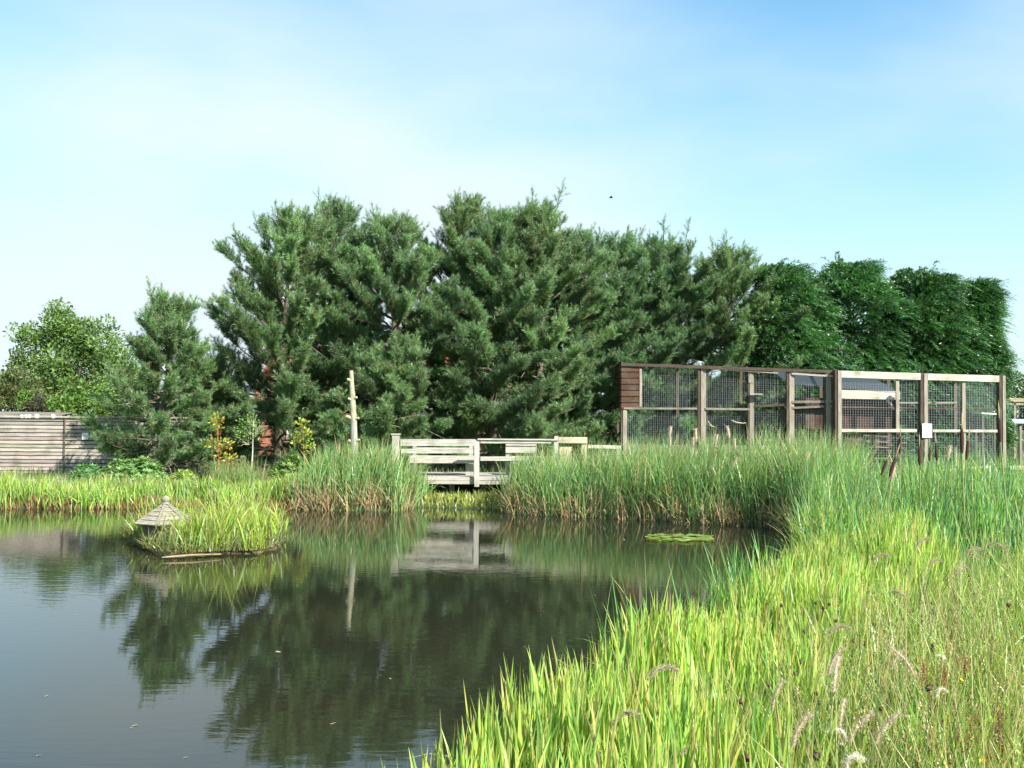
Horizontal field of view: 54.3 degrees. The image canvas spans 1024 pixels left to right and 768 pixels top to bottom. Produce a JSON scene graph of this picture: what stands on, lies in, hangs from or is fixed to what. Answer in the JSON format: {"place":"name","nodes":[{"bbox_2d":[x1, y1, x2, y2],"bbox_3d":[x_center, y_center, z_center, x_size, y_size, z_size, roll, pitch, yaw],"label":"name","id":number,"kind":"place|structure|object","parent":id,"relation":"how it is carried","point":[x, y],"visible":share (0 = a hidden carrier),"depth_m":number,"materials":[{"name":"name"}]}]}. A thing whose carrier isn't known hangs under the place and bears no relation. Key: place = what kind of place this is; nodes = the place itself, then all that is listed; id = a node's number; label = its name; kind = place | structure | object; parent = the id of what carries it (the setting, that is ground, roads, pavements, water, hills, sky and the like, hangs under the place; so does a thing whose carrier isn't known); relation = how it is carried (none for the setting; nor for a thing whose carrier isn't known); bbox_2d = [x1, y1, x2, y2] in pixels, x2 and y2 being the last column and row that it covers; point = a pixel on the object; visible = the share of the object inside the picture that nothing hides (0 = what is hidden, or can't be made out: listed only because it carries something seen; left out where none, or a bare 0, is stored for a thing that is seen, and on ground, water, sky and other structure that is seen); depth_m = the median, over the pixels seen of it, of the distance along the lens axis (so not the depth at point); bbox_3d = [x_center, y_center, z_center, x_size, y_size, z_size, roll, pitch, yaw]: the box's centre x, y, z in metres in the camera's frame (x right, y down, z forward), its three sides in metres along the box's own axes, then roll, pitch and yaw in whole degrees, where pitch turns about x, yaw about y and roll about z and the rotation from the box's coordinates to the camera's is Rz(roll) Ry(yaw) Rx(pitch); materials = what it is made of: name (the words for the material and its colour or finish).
{"place":"outdoors","nodes":[
{"label":"outdoors","id":0,"kind":"place"},
{"bbox_2d":[0,471,294,497],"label":"bank grass","id":1,"kind":"structure","parent":0,"point":[121,482],"depth_m":20.70,"materials":[{"name":"plant"}]},
{"bbox_2d":[0,459,608,480],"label":"rough grass","id":2,"kind":"structure","parent":0,"point":[268,471],"depth_m":24.48,"materials":[{"name":"plant"}]},
{"bbox_2d":[0,507,796,767],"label":"water","id":3,"kind":"structure","parent":0,"point":[428,611],"depth_m":8.89,"materials":[{"name":"liquid"}]},
{"bbox_2d":[126,538,280,555],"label":"island","id":4,"kind":"structure","parent":3,"relation":"in","point":[237,551],"depth_m":13.31,"materials":[{"name":"soil"}]},
{"bbox_2d":[134,495,191,540],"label":"duck house","id":5,"kind":"structure","parent":4,"relation":"on","point":[146,521],"depth_m":13.77,"materials":[{"name":"grey wood"}]},
{"bbox_2d":[162,554,220,557],"bbox_3d":[-4.114,2.200,12.825,0.728,0.034,0.028,1,-2,-27],"label":"edge log","id":6,"kind":"object","parent":4,"relation":"attached to","point":[186,555],"visible":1,"depth_m":12.80,"materials":[{"name":"brown wood"}]},
{"bbox_2d":[115,476,289,553],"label":"island grass","id":7,"kind":"structure","parent":4,"relation":"on","point":[251,539],"depth_m":13.56,"materials":[{"name":"plant"}]},
{"bbox_2d":[117,522,288,553],"bbox_3d":[-4.443,2.159,14.636,2.484,0.290,3.633,1,-2,-33],"label":"island fringe","id":8,"kind":"object","parent":4,"relation":"on","point":[153,546],"visible":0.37,"depth_m":13.27,"materials":[{"name":"green plant"}]},
{"bbox_2d":[139,499,291,550],"bbox_3d":[-3.856,1.924,14.000,1.661,0.607,2.435,0,-2,23],"label":"island iris","id":9,"kind":"object","parent":4,"relation":"on","point":[236,526],"visible":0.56,"depth_m":13.64,"materials":[{"name":"green plant"}]},
{"bbox_2d":[645,533,714,540],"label":"water lily","id":10,"kind":"object","parent":3,"relation":"on","point":[706,538],"visible":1,"depth_m":15.21,"materials":[{"name":"green plant"}]},
{"bbox_2d":[0,411,1022,743],"bbox_3d":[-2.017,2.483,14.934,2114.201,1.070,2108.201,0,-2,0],"label":"ground","id":11,"kind":"structure","parent":0,"point":[444,489],"depth_m":20.36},
{"bbox_2d":[0,363,53,414],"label":"bush","id":12,"kind":"object","parent":11,"relation":"on","point":[7,400],"visible":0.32,"depth_m":33.83,"materials":[{"name":"green plant"}]},
{"bbox_2d":[19,393,49,414],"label":"bush","id":13,"kind":"object","parent":11,"relation":"on","point":[36,404],"visible":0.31,"depth_m":31.20,"materials":[{"name":"green plant"}]},
{"bbox_2d":[0,410,73,417],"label":"lean to roof","id":14,"kind":"object","parent":11,"relation":"on","point":[56,413],"visible":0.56,"depth_m":26.30,"materials":[{"name":"wood"}]},
{"bbox_2d":[14,373,114,418],"bbox_3d":[-14.831,1.036,32.920,3.383,2.881,2.387,0,-2,0],"label":"bush","id":15,"kind":"object","parent":11,"relation":"on","point":[76,402],"visible":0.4,"depth_m":32.77,"materials":[{"name":"green plant"}]},
{"bbox_2d":[0,296,141,412],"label":"broadleaf tree","id":16,"kind":"object","parent":11,"relation":"on","point":[76,333],"visible":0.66,"depth_m":49.55,"materials":[{"name":"green plant"}]},
{"bbox_2d":[68,462,102,480],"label":"rhododendron","id":17,"kind":"object","parent":11,"relation":"on","point":[83,469],"visible":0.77,"depth_m":22.02,"materials":[{"name":"green plant"}]},
{"bbox_2d":[0,416,191,472],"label":"slatted fence","id":18,"kind":"object","parent":11,"relation":"on","point":[51,442],"visible":0.57,"depth_m":24.56,"materials":[{"name":"wood"}]},
{"bbox_2d":[60,368,146,418],"bbox_3d":[-15.154,0.982,37.054,3.185,3.199,1.933,0,-2,0],"label":"bush","id":19,"kind":"object","parent":11,"relation":"on","point":[100,380],"visible":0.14,"depth_m":36.85,"materials":[{"name":"green plant"}]},
{"bbox_2d":[94,455,167,481],"bbox_3d":[-8.334,1.872,21.963,1.679,0.630,1.062,0,-2,0],"label":"rhododendron","id":20,"kind":"object","parent":11,"relation":"on","point":[126,466],"visible":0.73,"depth_m":21.80,"materials":[{"name":"green plant"}]},
{"bbox_2d":[0,489,289,509],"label":"waterline roots","id":21,"kind":"object","parent":11,"relation":"on","point":[122,505],"visible":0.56,"depth_m":19.26,"materials":[{"name":"plant"}]},
{"bbox_2d":[69,274,226,472],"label":"pine tree","id":22,"kind":"object","parent":11,"relation":"on","point":[175,336],"visible":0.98,"depth_m":23.56,"materials":[{"name":"green plant"}]},
{"bbox_2d":[0,467,299,508],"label":"iris leaves","id":23,"kind":"object","parent":11,"relation":"on","point":[103,492],"visible":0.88,"depth_m":19.53,"materials":[{"name":"green plant"}]},
{"bbox_2d":[164,469,197,485],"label":"rhododendron","id":24,"kind":"object","parent":11,"relation":"on","point":[182,471],"visible":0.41,"depth_m":21.31,"materials":[{"name":"green plant"}]},
{"bbox_2d":[193,463,216,478],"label":"brown shrub","id":25,"kind":"object","parent":11,"relation":"on","point":[202,471],"visible":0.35,"depth_m":22.00,"materials":[{"name":"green plant"}]},
{"bbox_2d":[168,335,273,471],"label":"pine tree","id":26,"kind":"object","parent":11,"relation":"on","point":[233,409],"visible":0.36,"depth_m":25.20,"materials":[{"name":"green plant"}]},
{"bbox_2d":[204,410,237,472],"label":"maple sapling","id":27,"kind":"object","parent":11,"relation":"on","point":[217,426],"visible":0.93,"depth_m":21.26,"materials":[{"name":"yellow plant"}]},
{"bbox_2d":[199,454,276,487],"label":"bank herbs","id":28,"kind":"object","parent":11,"relation":"on","point":[253,474],"visible":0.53,"depth_m":20.42,"materials":[{"name":"green plant"}]},
{"bbox_2d":[233,413,265,470],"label":"young tree","id":29,"kind":"object","parent":11,"relation":"on","point":[254,425],"visible":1,"depth_m":21.46,"materials":[{"name":"green plant"}]},
{"bbox_2d":[175,193,381,469],"bbox_3d":[-5.950,-1.305,25.951,5.060,7.440,5.041,0,-2,0],"label":"pine tree","id":30,"kind":"object","parent":11,"relation":"on","point":[294,233],"visible":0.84,"depth_m":25.31,"materials":[{"name":"green plant"}]},
{"bbox_2d":[263,453,307,484],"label":"rhododendron","id":31,"kind":"object","parent":11,"relation":"on","point":[282,467],"visible":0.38,"depth_m":21.42,"materials":[{"name":"green plant"}]},
{"bbox_2d":[289,417,315,468],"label":"yellow sapling","id":32,"kind":"object","parent":11,"relation":"on","point":[303,431],"visible":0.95,"depth_m":21.16,"materials":[{"name":"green plant"}]},
{"bbox_2d":[252,185,418,467],"bbox_3d":[-4.696,-1.570,27.118,4.703,7.832,4.960,0,-2,0],"label":"pine tree","id":33,"kind":"object","parent":11,"relation":"on","point":[344,222],"visible":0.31,"depth_m":26.22,"materials":[{"name":"green plant"}]},
{"bbox_2d":[346,370,359,458],"bbox_3d":[-3.491,1.004,21.858,0.302,2.605,0.205,1,-2,-22],"label":"bare trunk","id":34,"kind":"object","parent":11,"relation":"on","point":[353,417],"visible":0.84,"depth_m":21.84,"materials":[{"name":"beige wood"}]},
{"bbox_2d":[280,467,434,510],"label":"dead reed stems","id":35,"kind":"object","parent":11,"relation":"on","point":[367,494],"visible":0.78,"depth_m":19.24,"materials":[{"name":"plant"}]},
{"bbox_2d":[282,434,445,511],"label":"tall reeds","id":36,"kind":"object","parent":11,"relation":"on","point":[351,466],"visible":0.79,"depth_m":19.62,"materials":[{"name":"green plant"}]},
{"bbox_2d":[252,347,480,455],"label":"brick house","id":37,"kind":"structure","parent":11,"relation":"on","point":[267,433],"depth_m":34.96,"materials":[{"name":"brick"}]},
{"bbox_2d":[314,327,432,465],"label":"pine tree","id":38,"kind":"object","parent":11,"relation":"on","point":[393,366],"visible":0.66,"depth_m":24.57,"materials":[{"name":"green plant"}]},
{"bbox_2d":[312,202,470,469],"bbox_3d":[-3.112,-1.220,26.112,4.757,7.257,4.639,2,-2,-42],"label":"pine tree","id":39,"kind":"object","parent":11,"relation":"on","point":[409,278],"visible":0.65,"depth_m":25.39,"materials":[{"name":"green plant"}]},
{"bbox_2d":[387,488,503,510],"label":"bank weeds","id":40,"kind":"object","parent":11,"relation":"on","point":[478,497],"visible":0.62,"depth_m":20.08,"materials":[{"name":"green plant"}]},
{"bbox_2d":[397,189,528,469],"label":"pine tree","id":41,"kind":"object","parent":11,"relation":"on","point":[464,212],"visible":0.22,"depth_m":26.47,"materials":[{"name":"green plant"}]},
{"bbox_2d":[418,191,583,471],"bbox_3d":[-0.345,-1.386,26.262,4.583,7.452,4.651,0,-2,0],"label":"pine tree","id":42,"kind":"object","parent":11,"relation":"on","point":[505,368],"visible":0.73,"depth_m":25.59,"materials":[{"name":"green plant"}]},
{"bbox_2d":[391,433,620,492],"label":"wooden deck","id":43,"kind":"structure","parent":11,"relation":"on","point":[451,479],"depth_m":20.77,"materials":[{"name":"wood"}]},
{"bbox_2d":[409,446,473,474],"bbox_3d":[-1.500,1.632,21.514,1.383,0.637,0.475,0,-2,0],"label":"deck bench","id":44,"kind":"object","parent":43,"relation":"on","point":[468,460],"visible":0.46,"depth_m":21.28,"materials":[{"name":"wood"}]},
{"bbox_2d":[506,444,536,475],"bbox_3d":[0.285,1.631,21.515,0.847,0.665,0.475,0,-2,0],"label":"deck bench","id":45,"kind":"object","parent":43,"relation":"on","point":[517,449],"visible":0.3,"depth_m":21.66,"materials":[{"name":"wood"}]},
{"bbox_2d":[458,178,629,455],"bbox_3d":[0.816,-1.603,26.959,4.978,7.933,4.814,0,-2,0],"label":"pine tree","id":46,"kind":"object","parent":11,"relation":"on","point":[542,226],"visible":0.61,"depth_m":26.42,"materials":[{"name":"green plant"}]},
{"bbox_2d":[511,222,663,463],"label":"pine tree","id":47,"kind":"object","parent":11,"relation":"on","point":[609,398],"visible":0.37,"depth_m":28.05,"materials":[{"name":"green plant"}]},
{"bbox_2d":[600,710,641,755],"bbox_3d":[0.388,1.652,4.054,0.234,0.690,0.038,6,-2,0],"label":"grass seed head","id":48,"kind":"object","parent":11,"relation":"on","point":[626,712],"depth_m":4.06},
{"bbox_2d":[563,222,710,452],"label":"pine tree","id":49,"kind":"object","parent":11,"relation":"on","point":[630,256],"visible":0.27,"depth_m":29.26,"materials":[{"name":"green plant"}]},
{"bbox_2d":[489,474,803,532],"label":"dead reed stems","id":50,"kind":"object","parent":11,"relation":"on","point":[508,506],"visible":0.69,"depth_m":17.69,"materials":[{"name":"plant"}]},
{"bbox_2d":[634,663,680,707],"bbox_3d":[0.594,1.797,4.838,0.320,0.940,0.052,12,-4,-11],"label":"grass seed head","id":51,"kind":"object","parent":11,"relation":"on","point":[667,667],"depth_m":4.87},
{"bbox_2d":[600,213,761,455],"bbox_3d":[4.553,-1.131,30.594,5.426,8.167,5.216,1,-2,-15],"label":"pine tree","id":52,"kind":"object","parent":11,"relation":"on","point":[662,255],"visible":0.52,"depth_m":29.33,"materials":[{"name":"green plant"}]},
{"bbox_2d":[380,495,986,767],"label":"sweet flag leaves","id":53,"kind":"object","parent":11,"relation":"on","point":[570,724],"visible":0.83,"depth_m":5.01,"materials":[{"name":"green plant"}]},
{"bbox_2d":[574,529,808,678],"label":"cattail leaves","id":54,"kind":"object","parent":11,"relation":"on","point":[729,574],"visible":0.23,"depth_m":7.58,"materials":[{"name":"green plant"}]},
{"bbox_2d":[482,419,902,531],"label":"tall reeds","id":55,"kind":"object","parent":11,"relation":"on","point":[762,469],"visible":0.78,"depth_m":17.87,"materials":[{"name":"green plant"}]},
{"bbox_2d":[614,362,835,462],"bbox_3d":[5.517,0.900,26.856,6.139,3.166,2.630,0,-2,18],"label":"dark aviary","id":56,"kind":"object","parent":11,"relation":"on","point":[629,385],"visible":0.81,"depth_m":25.73,"materials":[{"name":"wood"}]},
{"bbox_2d":[642,228,819,460],"bbox_3d":[6.457,-1.137,31.027,6.062,7.365,5.720,-1,-2,31],"label":"pine tree","id":57,"kind":"object","parent":11,"relation":"on","point":[740,279],"visible":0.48,"depth_m":29.89,"materials":[{"name":"green plant"}]},
{"bbox_2d":[769,678,786,737],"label":"grass seed head","id":58,"kind":"object","parent":11,"relation":"on","point":[774,695],"depth_m":3.96},
{"bbox_2d":[714,257,870,456],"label":"cypress tree","id":59,"kind":"object","parent":11,"relation":"on","point":[799,286],"visible":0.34,"depth_m":30.06,"materials":[{"name":"green plant"}]},
{"bbox_2d":[789,711,813,763],"bbox_3d":[1.008,1.543,3.558,0.144,0.768,0.040,0,-2,0],"label":"grass seed head","id":60,"kind":"object","parent":11,"relation":"on","point":[800,725],"depth_m":3.56},
{"bbox_2d":[751,483,894,557],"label":"cattail leaves","id":61,"kind":"object","parent":11,"relation":"on","point":[814,526],"visible":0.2,"depth_m":10.65,"materials":[{"name":"green plant"}]},
{"bbox_2d":[818,646,845,728],"bbox_3d":[1.393,1.516,4.359,0.144,0.768,0.040,0,-2,0],"label":"grass seed head","id":62,"kind":"object","parent":11,"relation":"on","point":[830,665],"depth_m":4.36},
{"bbox_2d":[823,726,846,745],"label":"grass seed head","id":63,"kind":"object","parent":11,"relation":"on","point":[840,731],"depth_m":3.86},
{"bbox_2d":[773,371,899,470],"bbox_3d":[8.320,1.042,26.123,3.014,2.879,1.821,0,-2,0],"label":"shelter","id":64,"kind":"object","parent":11,"relation":"on","point":[861,418],"visible":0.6,"depth_m":25.40,"materials":[{"name":"wood"}]},
{"bbox_2d":[830,654,843,728],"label":"grass seed head","id":65,"kind":"object","parent":11,"relation":"on","point":[837,664],"depth_m":4.19},
{"bbox_2d":[824,623,853,644],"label":"grass seed head","id":66,"kind":"object","parent":11,"relation":"on","point":[841,625],"depth_m":5.36},
{"bbox_2d":[835,697,846,767],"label":"grass seed head","id":67,"kind":"object","parent":11,"relation":"on","point":[844,700],"depth_m":3.88},
{"bbox_2d":[842,753,866,767],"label":"grass seed head","id":68,"kind":"object","parent":11,"relation":"on","point":[853,756],"depth_m":3.46},
{"bbox_2d":[839,711,874,765],"bbox_3d":[1.200,1.553,3.657,0.210,0.754,0.040,6,-2,0],"label":"grass seed head","id":69,"kind":"object","parent":11,"relation":"on","point":[870,714],"depth_m":3.66},
{"bbox_2d":[773,251,958,465],"bbox_3d":[10.869,-0.540,31.407,5.372,7.315,6.030,0,-2,0],"label":"cypress tree","id":70,"kind":"object","parent":11,"relation":"on","point":[857,281],"visible":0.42,"depth_m":30.48,"materials":[{"name":"green plant"}]},
{"bbox_2d":[741,458,1023,507],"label":"rough grass","id":71,"kind":"structure","parent":11,"relation":"on","point":[950,471],"depth_m":25.74,"materials":[{"name":"plant"}]},
{"bbox_2d":[867,708,903,763],"bbox_3d":[1.291,1.585,3.656,0.229,0.822,0.044,6,-2,0],"label":"grass seed head","id":72,"kind":"object","parent":11,"relation":"on","point":[891,719],"depth_m":3.66},
{"bbox_2d":[873,442,900,536],"bbox_3d":[3.694,1.451,10.163,0.046,1.804,0.037,18,-2,0],"label":"bulrush","id":73,"kind":"object","parent":11,"relation":"on","point":[892,467],"visible":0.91,"depth_m":10.17,"materials":[{"name":"green plant"}]},
{"bbox_2d":[899,426,901,508],"bbox_3d":[4.332,1.230,11.170,0.040,1.558,0.032,2,-2,0],"label":"bulrush","id":74,"kind":"object","parent":11,"relation":"on","point":[900,440],"visible":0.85,"depth_m":11.17,"materials":[{"name":"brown plant"}]},
{"bbox_2d":[780,438,1023,603],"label":"cattail leaves","id":75,"kind":"object","parent":11,"relation":"on","point":[950,505],"visible":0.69,"depth_m":11.40,"materials":[{"name":"green plant"}]},
{"bbox_2d":[856,266,950,454],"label":"cypress tree","id":76,"kind":"object","parent":11,"relation":"on","point":[897,276],"visible":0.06,"depth_m":32.32,"materials":[{"name":"green plant"}]},
{"bbox_2d":[888,645,930,714],"bbox_3d":[1.794,1.540,4.353,0.229,0.822,0.044,-6,-2,8],"label":"grass seed head","id":77,"kind":"object","parent":11,"relation":"on","point":[910,668],"depth_m":4.37},
{"bbox_2d":[819,370,1005,475],"bbox_3d":[10.174,1.104,26.150,4.457,2.783,3.422,0,-2,0],"label":"pale aviary","id":78,"kind":"object","parent":11,"relation":"on","point":[923,379],"visible":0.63,"depth_m":24.58,"materials":[{"name":"wood"}]},
{"bbox_2d":[862,435,909,458],"bbox_3d":[9.404,1.580,25.120,1.204,0.606,0.134,1,-2,-6],"label":"plank stack","id":79,"kind":"object","parent":78,"relation":"in","point":[885,442],"visible":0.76,"depth_m":25.07,"materials":[{"name":"wood"}]},
{"bbox_2d":[922,424,931,437],"bbox_3d":[10.187,1.147,24.502,0.236,0.344,0.020,0,-2,0],"label":"notice board","id":80,"kind":"object","parent":78,"relation":"attached to","point":[926,430],"visible":1,"depth_m":24.50,"materials":[{"name":"metal"}]},
{"bbox_2d":[898,723,933,765],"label":"dock plant","id":81,"kind":"object","parent":11,"relation":"on","point":[919,746],"visible":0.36,"depth_m":3.75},
{"bbox_2d":[918,434,920,512],"bbox_3d":[4.415,1.381,10.791,0.035,1.722,0.044,-1,1,33],"label":"bulrush","id":82,"kind":"object","parent":11,"relation":"on","point":[919,455],"visible":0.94,"depth_m":10.77,"materials":[{"name":"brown plant"}]},
{"bbox_2d":[906,537,934,589],"bbox_3d":[3.230,1.649,7.958,0.298,0.878,0.048,1,-2,-11],"label":"grass seed head","id":83,"kind":"object","parent":11,"relation":"on","point":[919,542],"depth_m":7.97},
{"bbox_2d":[925,684,933,726],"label":"brown flower head","id":84,"kind":"object","parent":11,"relation":"on","point":[930,689],"visible":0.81,"depth_m":3.96},
{"bbox_2d":[906,742,956,767],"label":"dock plant","id":85,"kind":"object","parent":11,"relation":"on","point":[934,758],"visible":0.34,"depth_m":3.49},
{"bbox_2d":[918,656,952,744],"bbox_3d":[1.870,1.442,4.387,0.149,0.505,0.124,-1,4,41],"label":"dock plant","id":86,"kind":"object","parent":11,"relation":"on","point":[923,669],"visible":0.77,"depth_m":4.38,"materials":[{"name":"plant"}]},
{"bbox_2d":[934,430,939,511],"bbox_3d":[4.855,1.346,11.336,0.034,1.640,0.042,1,-6,-25],"label":"bulrush","id":87,"kind":"object","parent":11,"relation":"on","point":[936,452],"visible":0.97,"depth_m":11.37,"materials":[{"name":"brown plant"}]},
{"bbox_2d":[871,261,1011,465],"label":"cypress tree","id":88,"kind":"object","parent":11,"relation":"on","point":[939,294],"visible":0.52,"depth_m":30.38,"materials":[{"name":"green plant"}]},
{"bbox_2d":[924,719,963,758],"bbox_3d":[1.658,1.556,3.853,0.138,0.561,0.166,3,-2,0],"label":"dock plant","id":89,"kind":"object","parent":11,"relation":"on","point":[957,737],"visible":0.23,"depth_m":3.81,"materials":[{"name":"plant"}]},
{"bbox_2d":[929,728,978,767],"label":"dock plant","id":90,"kind":"object","parent":11,"relation":"on","point":[967,747],"visible":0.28,"depth_m":3.65,"materials":[{"name":"plant"}]},
{"bbox_2d":[960,414,965,537],"bbox_3d":[4.588,1.329,10.169,0.051,2.132,0.044,2,-2,-35],"label":"bulrush","id":91,"kind":"object","parent":11,"relation":"on","point":[961,441],"visible":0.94,"depth_m":10.17,"materials":[{"name":"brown plant"}]},
{"bbox_2d":[957,428,969,565],"bbox_3d":[4.947,1.356,10.966,0.046,1.804,0.037,6,-2,0],"label":"bulrush","id":92,"kind":"object","parent":11,"relation":"on","point":[967,451],"visible":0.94,"depth_m":10.97,"materials":[{"name":"green plant"}]},
{"bbox_2d":[917,276,1023,464],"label":"cypress tree","id":93,"kind":"object","parent":11,"relation":"on","point":[992,312],"visible":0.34,"depth_m":30.96,"materials":[{"name":"green plant"}]},
{"bbox_2d":[955,648,985,738],"bbox_3d":[2.090,1.456,4.552,0.149,0.505,0.124,1,-7,-16],"label":"dock plant","id":94,"kind":"object","parent":11,"relation":"on","point":[963,658],"visible":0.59,"depth_m":4.54,"materials":[{"name":"plant"}]},
{"bbox_2d":[974,412,995,466],"bbox_3d":[12.875,1.630,26.967,0.607,1.717,0.500,0,-2,0],"label":"feeding table","id":95,"kind":"object","parent":11,"relation":"on","point":[982,422],"visible":0.43,"depth_m":27.14,"materials":[{"name":"wood"}]},
{"bbox_2d":[967,704,1017,763],"bbox_3d":[1.881,1.551,3.823,0.182,0.618,0.151,1,-8,-25],"label":"dock plant","id":96,"kind":"object","parent":11,"relation":"on","point":[1000,714],"visible":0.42,"depth_m":3.87,"materials":[{"name":"plant"}]},
{"bbox_2d":[997,400,1008,555],"bbox_3d":[4.818,1.140,9.772,0.051,1.968,0.040,-2,-2,0],"label":"bulrush","id":97,"kind":"object","parent":11,"relation":"on","point":[999,427],"visible":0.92,"depth_m":9.78,"materials":[{"name":"green plant"}]},
{"bbox_2d":[990,721,1023,758],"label":"dock plant","id":98,"kind":"object","parent":11,"relation":"on","point":[1003,740],"visible":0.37,"depth_m":3.81,"materials":[{"name":"plant"}]},
{"bbox_2d":[996,398,1023,459],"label":"enclosure","id":99,"kind":"object","parent":11,"relation":"on","point":[1014,408],"visible":0.09,"depth_m":32.97,"materials":[{"name":"wood"}]},
{"bbox_2d":[1006,371,1023,430],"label":"bush","id":100,"kind":"object","parent":11,"relation":"on","point":[1021,395],"visible":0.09,"depth_m":51.79,"materials":[{"name":"green plant"}]},
{"bbox_2d":[1011,419,1023,469],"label":"information stand","id":101,"kind":"object","parent":11,"relation":"on","point":[1020,422],"visible":0.78,"depth_m":27.45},
{"bbox_2d":[0,0,1023,417],"label":"sky","id":102,"kind":"structure","parent":0,"point":[134,134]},
{"bbox_2d":[719,476,1023,767],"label":"meadow grass","id":103,"kind":"structure","parent":0,"point":[823,721],"depth_m":4.57,"materials":[{"name":"plant"}]},
{"bbox_2d":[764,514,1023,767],"bbox_3d":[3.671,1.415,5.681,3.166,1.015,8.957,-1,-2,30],"label":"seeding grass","id":104,"kind":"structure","parent":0,"point":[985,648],"depth_m":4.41,"materials":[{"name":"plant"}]},
{"bbox_2d":[921,638,1022,767],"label":"seeding grass","id":105,"kind":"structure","parent":0,"point":[991,711],"depth_m":3.95,"materials":[{"name":"plant"}]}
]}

